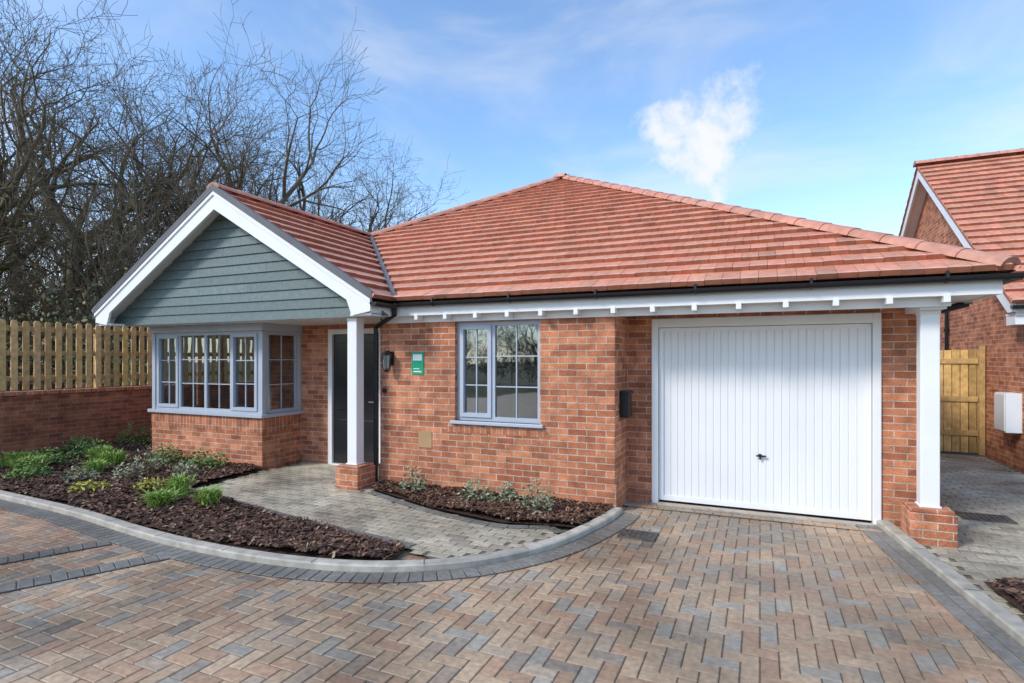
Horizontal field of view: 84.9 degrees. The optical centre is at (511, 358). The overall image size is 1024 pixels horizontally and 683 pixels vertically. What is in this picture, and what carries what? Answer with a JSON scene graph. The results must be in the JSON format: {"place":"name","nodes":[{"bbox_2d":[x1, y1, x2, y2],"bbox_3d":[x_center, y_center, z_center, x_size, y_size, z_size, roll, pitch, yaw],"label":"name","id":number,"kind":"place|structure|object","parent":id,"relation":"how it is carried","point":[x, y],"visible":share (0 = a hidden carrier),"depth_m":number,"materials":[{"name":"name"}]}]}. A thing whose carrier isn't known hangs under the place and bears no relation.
{"place":"outdoors","nodes":[
{"label":"outdoors","id":0,"kind":"place"},
{"bbox_2d":[190,461,563,558],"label":"block paved path","id":1,"kind":"structure","parent":0,"point":[309,490],"depth_m":5.99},
{"bbox_2d":[0,363,1022,472],"bbox_3d":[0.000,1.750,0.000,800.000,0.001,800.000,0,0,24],"label":"ground","id":2,"kind":"structure","parent":0,"point":[951,452],"depth_m":10.48,"materials":[{"name":"plant"}]},
{"bbox_2d":[0,388,164,455],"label":"brick retaining wall","id":3,"kind":"structure","parent":2,"relation":"on","point":[30,423],"depth_m":10.18,"materials":[{"name":"red brick"}]},
{"bbox_2d":[0,385,164,395],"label":"coping","id":4,"kind":"object","parent":3,"relation":"on","point":[38,392],"depth_m":10.21,"materials":[{"name":"brick"}]},
{"bbox_2d":[0,319,165,390],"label":"timber fence","id":5,"kind":"object","parent":4,"relation":"on","point":[97,353],"visible":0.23,"depth_m":10.28,"materials":[{"name":"brown wood"}]},
{"bbox_2d":[0,0,182,390],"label":"bare oak tree","id":6,"kind":"object","parent":2,"relation":"on","point":[44,162],"visible":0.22,"depth_m":22.74,"materials":[{"name":"brown plant"}]},
{"bbox_2d":[0,76,183,387],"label":"bare oak tree","id":7,"kind":"object","parent":2,"relation":"on","point":[72,199],"visible":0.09,"depth_m":34.77,"materials":[{"name":"brown plant"}]},
{"bbox_2d":[0,0,203,294],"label":"bare oak tree","id":8,"kind":"object","parent":2,"relation":"on","point":[7,206],"visible":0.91,"depth_m":17.92,"materials":[{"name":"brown plant"}]},
{"bbox_2d":[0,0,255,386],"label":"bare oak tree","id":9,"kind":"object","parent":2,"relation":"on","point":[122,167],"visible":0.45,"depth_m":20.60,"materials":[{"name":"brown plant"}]},
{"bbox_2d":[0,118,296,391],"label":"woodland thicket","id":10,"kind":"object","parent":2,"relation":"on","point":[55,314],"visible":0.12,"depth_m":18.66,"materials":[{"name":"brown plant"}]},
{"bbox_2d":[10,0,311,241],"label":"bare oak tree","id":11,"kind":"object","parent":2,"relation":"on","point":[230,109],"visible":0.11,"depth_m":26.22,"materials":[{"name":"brown plant"}]},
{"bbox_2d":[0,0,331,388],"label":"bare oak tree","id":12,"kind":"object","parent":2,"relation":"on","point":[81,160],"visible":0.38,"depth_m":22.98,"materials":[{"name":"brown plant"}]},
{"bbox_2d":[0,12,393,250],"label":"bare oak tree","id":13,"kind":"object","parent":2,"relation":"on","point":[285,195],"visible":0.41,"depth_m":22.50,"materials":[{"name":"brown plant"}]},
{"bbox_2d":[0,437,407,559],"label":"mulch bed","id":14,"kind":"object","parent":2,"relation":"on","point":[226,520],"visible":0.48,"depth_m":5.88,"materials":[{"name":"brown wood"}]},
{"bbox_2d":[0,450,44,467],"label":"shrub","id":15,"kind":"object","parent":14,"relation":"on","point":[13,455],"visible":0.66,"depth_m":8.39,"materials":[{"name":"green plant"}]},
{"bbox_2d":[2,459,52,480],"bbox_3d":[-6.586,1.490,7.625,0.530,0.260,0.519,0,0,-38],"label":"shrub","id":16,"kind":"object","parent":14,"relation":"on","point":[32,470],"visible":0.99,"depth_m":7.57,"materials":[{"name":"green plant"}]},
{"bbox_2d":[6,454,57,471],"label":"shrub","id":17,"kind":"object","parent":14,"relation":"on","point":[39,459],"visible":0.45,"depth_m":7.98,"materials":[{"name":"green plant"}]},
{"bbox_2d":[24,447,70,464],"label":"shrub","id":18,"kind":"object","parent":14,"relation":"on","point":[59,459],"visible":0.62,"depth_m":8.49,"materials":[{"name":"green plant"}]},
{"bbox_2d":[56,435,100,453],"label":"shrub","id":19,"kind":"object","parent":14,"relation":"on","point":[65,448],"visible":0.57,"depth_m":9.75,"materials":[{"name":"green plant"}]},
{"bbox_2d":[60,464,100,482],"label":"shrub","id":20,"kind":"object","parent":14,"relation":"on","point":[90,473],"visible":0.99,"depth_m":7.48,"materials":[{"name":"green plant"}]},
{"bbox_2d":[66,479,112,492],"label":"shrub","id":21,"kind":"object","parent":14,"relation":"on","point":[91,485],"visible":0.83,"depth_m":6.86,"materials":[{"name":"yellow plant"}]},
{"bbox_2d":[65,437,114,460],"bbox_3d":[-6.978,1.457,9.236,0.705,0.351,0.700,0,0,24],"label":"shrub","id":22,"kind":"object","parent":14,"relation":"on","point":[72,452],"visible":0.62,"depth_m":9.18,"materials":[{"name":"green plant"}]},
{"bbox_2d":[77,456,114,472],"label":"shrub","id":23,"kind":"object","parent":14,"relation":"on","point":[100,465],"visible":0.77,"depth_m":7.98,"materials":[{"name":"green plant"}]},
{"bbox_2d":[84,444,115,461],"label":"shrub","id":24,"kind":"object","parent":14,"relation":"on","point":[99,450],"visible":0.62,"depth_m":8.85,"materials":[{"name":"green plant"}]},
{"bbox_2d":[90,448,128,466],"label":"shrub","id":25,"kind":"object","parent":14,"relation":"on","point":[116,458],"visible":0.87,"depth_m":8.54,"materials":[{"name":"green plant"}]},
{"bbox_2d":[110,459,153,479],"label":"shrub","id":26,"kind":"object","parent":14,"relation":"on","point":[129,473],"visible":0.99,"depth_m":7.65,"materials":[{"name":"green plant"}]},
{"bbox_2d":[114,422,151,443],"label":"shrub","id":27,"kind":"object","parent":14,"relation":"on","point":[134,440],"visible":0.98,"depth_m":10.72,"materials":[{"name":"green plant"}]},
{"bbox_2d":[131,477,170,490],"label":"shrub","id":28,"kind":"object","parent":14,"relation":"on","point":[155,482],"visible":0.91,"depth_m":7.00,"materials":[{"name":"yellow plant"}]},
{"bbox_2d":[130,446,172,470],"bbox_3d":[-5.311,1.448,8.211,0.507,0.376,0.533,0,0,24],"label":"shrub","id":29,"kind":"object","parent":14,"relation":"on","point":[150,460],"visible":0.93,"depth_m":8.19,"materials":[{"name":"green plant"}]},
{"bbox_2d":[136,487,192,507],"bbox_3d":[-3.819,1.516,6.152,0.592,0.202,0.548,0,0,24],"label":"shrub","id":30,"kind":"object","parent":14,"relation":"on","point":[156,498],"visible":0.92,"depth_m":6.11,"materials":[{"name":"green plant"}]},
{"bbox_2d":[146,442,186,463],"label":"shrub","id":31,"kind":"object","parent":14,"relation":"on","point":[173,455],"visible":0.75,"depth_m":8.83,"materials":[{"name":"green plant"}]},
{"bbox_2d":[160,471,195,496],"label":"shrub","id":32,"kind":"object","parent":14,"relation":"on","point":[179,482],"visible":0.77,"depth_m":6.56,"materials":[{"name":"green plant"}]},
{"bbox_2d":[170,458,202,477],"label":"shrub","id":33,"kind":"object","parent":14,"relation":"on","point":[178,471],"visible":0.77,"depth_m":7.66,"materials":[{"name":"green plant"}]},
{"bbox_2d":[182,448,228,469],"bbox_3d":[-4.620,1.486,8.432,0.667,0.300,0.607,0,0,24],"label":"shrub","id":34,"kind":"object","parent":14,"relation":"on","point":[207,461],"visible":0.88,"depth_m":8.39,"materials":[{"name":"green plant"}]},
{"bbox_2d":[190,483,230,505],"bbox_3d":[-3.318,1.495,6.156,0.475,0.197,0.598,0,0,-34],"label":"shrub","id":35,"kind":"object","parent":14,"relation":"on","point":[210,496],"visible":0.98,"depth_m":6.12,"materials":[{"name":"green plant"}]},
{"bbox_2d":[62,93,347,232],"bbox_3d":[-22.617,-7.502,40.553,21.028,19.606,11.759,0,0,-29],"label":"bare oak tree","id":36,"kind":"object","parent":2,"relation":"on","point":[185,164],"visible":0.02,"depth_m":37.85,"materials":[{"name":"brown plant"}]},
{"bbox_2d":[33,38,377,245],"bbox_3d":[-16.495,-7.778,29.888,17.529,20.054,11.576,0,0,26],"label":"bare oak tree","id":37,"kind":"object","parent":2,"relation":"on","point":[242,126],"visible":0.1,"depth_m":29.95,"materials":[{"name":"brown plant"}]},
{"bbox_2d":[96,67,333,231],"bbox_3d":[-12.906,-5.564,26.725,9.284,15.478,16.601,0,0,-20],"label":"bare oak tree","id":38,"kind":"object","parent":2,"relation":"on","point":[302,188],"visible":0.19,"depth_m":25.18,"materials":[{"name":"brown plant"}]},
{"bbox_2d":[186,132,469,232],"bbox_3d":[-9.311,-5.806,31.628,17.154,15.994,9.593,0,0,-4],"label":"bare oak tree","id":39,"kind":"object","parent":2,"relation":"on","point":[371,219],"visible":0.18,"depth_m":32.00,"materials":[{"name":"brown plant"}]},
{"bbox_2d":[278,102,422,230],"bbox_3d":[-10.750,-6.583,32.279,11.424,17.440,7.541,0,0,31],"label":"bare oak tree","id":40,"kind":"object","parent":2,"relation":"on","point":[343,212],"visible":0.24,"depth_m":31.69,"materials":[{"name":"brown plant"}]},
{"bbox_2d":[312,155,449,230],"bbox_3d":[-6.432,-5.274,35.857,10.451,15.059,10.447,0,0,28],"label":"bare oak tree","id":41,"kind":"object","parent":2,"relation":"on","point":[395,198],"visible":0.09,"depth_m":33.66,"materials":[{"name":"brown plant"}]},
{"bbox_2d":[331,135,432,231],"bbox_3d":[-6.730,-5.121,30.365,6.210,14.362,9.408,0,0,3],"label":"bare oak tree","id":42,"kind":"object","parent":2,"relation":"on","point":[386,216],"visible":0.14,"depth_m":29.14,"materials":[{"name":"brown plant"}]},
{"bbox_2d":[373,480,612,527],"bbox_3d":[-0.485,1.615,6.403,3.133,0.115,1.010,0,0,24],"label":"mulch bed","id":43,"kind":"object","parent":2,"relation":"on","point":[565,512],"visible":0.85,"depth_m":6.14,"materials":[{"name":"brown wood"}]},
{"bbox_2d":[399,464,426,491],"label":"shrub","id":44,"kind":"object","parent":43,"relation":"on","point":[412,482],"visible":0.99,"depth_m":6.96,"materials":[{"name":"green plant"}]},
{"bbox_2d":[457,478,496,501],"bbox_3d":[-0.407,1.514,6.482,0.471,0.293,0.482,0,0,24],"label":"shrub","id":45,"kind":"object","parent":43,"relation":"on","point":[471,493],"visible":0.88,"depth_m":6.46,"materials":[{"name":"green plant"}]},
{"bbox_2d":[494,481,520,502],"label":"shrub","id":46,"kind":"object","parent":43,"relation":"on","point":[503,493],"visible":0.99,"depth_m":6.40,"materials":[{"name":"green plant"}]},
{"bbox_2d":[520,479,554,513],"bbox_3d":[0.275,1.467,6.030,0.400,0.335,0.398,0,0,-16],"label":"shrub","id":47,"kind":"object","parent":43,"relation":"on","point":[537,500],"visible":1,"depth_m":6.01,"materials":[{"name":"green plant"}]},
{"bbox_2d":[92,173,1023,549],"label":"brick bungalow","id":48,"kind":"object","parent":2,"relation":"on","point":[564,335],"visible":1,"depth_m":6.74,"materials":[{"name":"red brick"}]},
{"bbox_2d":[164,338,190,402],"label":"window pane","id":49,"kind":"structure","parent":48,"relation":"in","point":[187,340],"depth_m":10.02,"materials":[{"name":"clear glass"}]},
{"bbox_2d":[163,336,195,405],"bbox_3d":[-5.874,0.204,9.836,0.090,1.268,0.655,0,0,24],"label":"bay far side window frame","id":50,"kind":"structure","parent":48,"relation":"in","point":[186,404],"depth_m":10.08,"materials":[{"name":"grey plastic"}]},
{"bbox_2d":[156,331,258,413],"bbox_3d":[-4.912,0.204,9.019,2.387,1.268,0.108,0,0,24],"label":"bay window frame","id":51,"kind":"structure","parent":48,"relation":"in","point":[180,337],"depth_m":9.01,"materials":[{"name":"grey plastic"}]},
{"bbox_2d":[266,331,297,413],"bbox_3d":[-3.662,0.204,8.853,0.090,1.268,0.655,0,0,24],"label":"bay side window frame","id":52,"kind":"structure","parent":48,"relation":"in","point":[294,336],"depth_m":8.95,"materials":[{"name":"grey plastic"}]},
{"bbox_2d":[334,334,378,463],"bbox_3d":[-2.420,0.630,8.743,0.900,2.030,0.055,0,0,24],"label":"front door","id":53,"kind":"structure","parent":48,"relation":"in","point":[340,341],"depth_m":8.80,"materials":[{"name":"black paint"}]},
{"bbox_2d":[457,320,539,423],"bbox_3d":[-0.155,0.152,6.901,1.145,1.236,0.108,0,0,24],"label":"front window frame","id":54,"kind":"structure","parent":48,"relation":"in","point":[491,326],"depth_m":6.91,"materials":[{"name":"grey plastic"}]},
{"bbox_2d":[659,324,871,520],"bbox_3d":[2.734,0.650,6.226,2.144,2.030,0.050,0,0,24],"label":"garage door","id":55,"kind":"structure","parent":48,"relation":"in","point":[799,397],"depth_m":6.17,"materials":[{"name":"white metal"}]},
{"bbox_2d":[914,192,1023,472],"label":"walls","id":56,"kind":"structure","parent":2,"relation":"on","point":[974,325],"depth_m":9.57,"materials":[{"name":"red brick"}]},
{"bbox_2d":[898,154,1023,302],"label":"roof tiles","id":57,"kind":"object","parent":56,"relation":"on","point":[981,201],"visible":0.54,"depth_m":10.76,"materials":[{"name":"red tile"}]},
{"bbox_2d":[913,148,1023,167],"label":"ridge tiles","id":58,"kind":"object","parent":57,"relation":"on","point":[1002,153],"visible":0.94,"depth_m":12.53,"materials":[{"name":"red tile"}]},
{"bbox_2d":[940,346,984,455],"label":"timber side gate","id":59,"kind":"structure","parent":56,"relation":"attached to","point":[960,433],"depth_m":9.91,"materials":[{"name":"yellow wood"}]},
{"bbox_2d":[901,170,1023,325],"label":"fascia and barge","id":60,"kind":"structure","parent":56,"relation":"attached to","point":[921,188],"depth_m":12.37,"materials":[{"name":"white paint"}]},
{"bbox_2d":[943,305,1023,349],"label":"gutter and downpipe","id":61,"kind":"object","parent":56,"relation":"attached to","point":[945,330],"visible":0.45,"depth_m":11.61,"materials":[{"name":"black plastic"}]},
{"bbox_2d":[994,392,1021,433],"bbox_3d":[7.649,0.820,8.642,0.214,0.600,0.440,0,0,24],"label":"meter box","id":62,"kind":"object","parent":56,"relation":"attached to","point":[1007,412],"visible":1,"depth_m":8.46,"materials":[{"name":"white paint"}]},
{"bbox_2d":[0,471,1023,682],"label":"block paved driveway","id":63,"kind":"structure","parent":0,"point":[649,592],"depth_m":3.75,"materials":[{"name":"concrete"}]},
{"bbox_2d":[0,489,622,572],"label":"concrete kerb","id":64,"kind":"structure","parent":63,"relation":"on","point":[328,564],"depth_m":4.83,"materials":[{"name":"grey concrete"}]},
{"bbox_2d":[876,520,1023,646],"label":"concrete kerb","id":65,"kind":"structure","parent":63,"relation":"on","point":[1004,619],"depth_m":4.08,"materials":[{"name":"grey concrete"}]},
{"bbox_2d":[0,0,1023,360],"label":"sky","id":66,"kind":"structure","parent":0,"point":[818,110],"materials":[{"name":"blue"}]},
{"bbox_2d":[897,453,1023,622],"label":"block paved path","id":67,"kind":"structure","parent":0,"point":[990,551],"depth_m":5.77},
{"bbox_2d":[954,511,1017,524],"bbox_3d":[5.007,1.687,5.930,0.450,0.046,0.300,0,0,24],"label":"drain grating","id":68,"kind":"object","parent":67,"relation":"on","point":[993,518],"visible":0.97,"depth_m":5.89,"materials":[{"name":"metal"}]},
{"bbox_2d":[983,576,1023,612],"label":"mulch bed","id":69,"kind":"object","parent":67,"relation":"on","point":[1010,590],"visible":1,"depth_m":3.98,"materials":[{"name":"brown wood"}]}
]}

